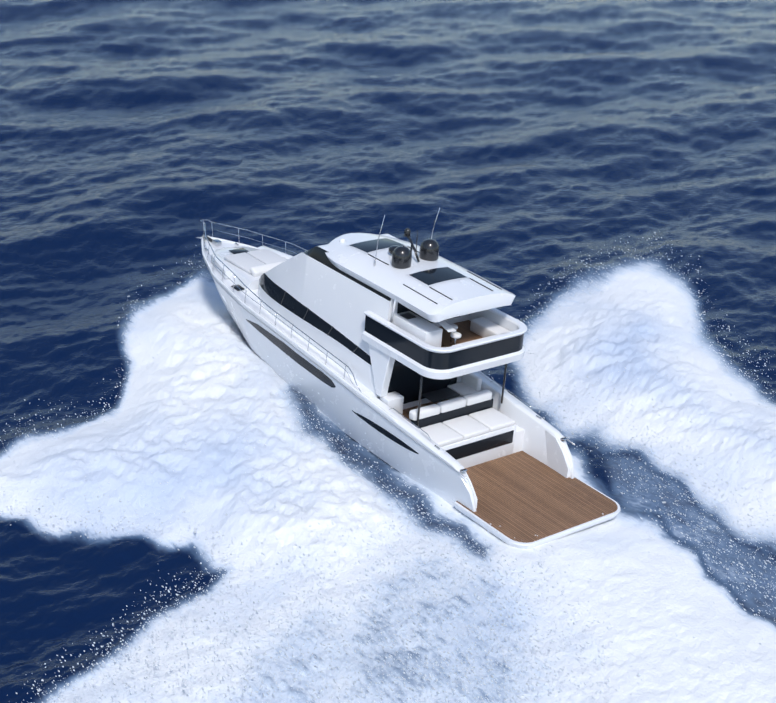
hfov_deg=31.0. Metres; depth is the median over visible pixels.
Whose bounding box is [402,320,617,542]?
yacht teak deck
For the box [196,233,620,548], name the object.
white yacht gelcoat
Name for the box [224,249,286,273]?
vinyl yacht cushion
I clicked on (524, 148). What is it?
sea
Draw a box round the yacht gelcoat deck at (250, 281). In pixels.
[212,238,469,291]
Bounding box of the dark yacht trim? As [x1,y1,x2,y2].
[202,235,501,402]
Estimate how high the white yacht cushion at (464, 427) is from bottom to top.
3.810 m
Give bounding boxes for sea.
[0,0,775,702]
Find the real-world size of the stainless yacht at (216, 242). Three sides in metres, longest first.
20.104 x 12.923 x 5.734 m
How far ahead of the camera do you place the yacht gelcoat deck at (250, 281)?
63.77 m
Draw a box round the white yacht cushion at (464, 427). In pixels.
[250,261,514,446]
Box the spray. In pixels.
[0,232,775,702]
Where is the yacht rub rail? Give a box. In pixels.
[203,257,574,479]
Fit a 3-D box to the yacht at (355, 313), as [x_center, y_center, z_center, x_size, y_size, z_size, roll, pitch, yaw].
[-1.091,-1.865,59.533,5.823,6.255,20.435,-14,30,-35]
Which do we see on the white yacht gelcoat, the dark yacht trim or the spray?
the dark yacht trim
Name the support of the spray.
on the sea
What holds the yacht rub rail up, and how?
on the white yacht gelcoat

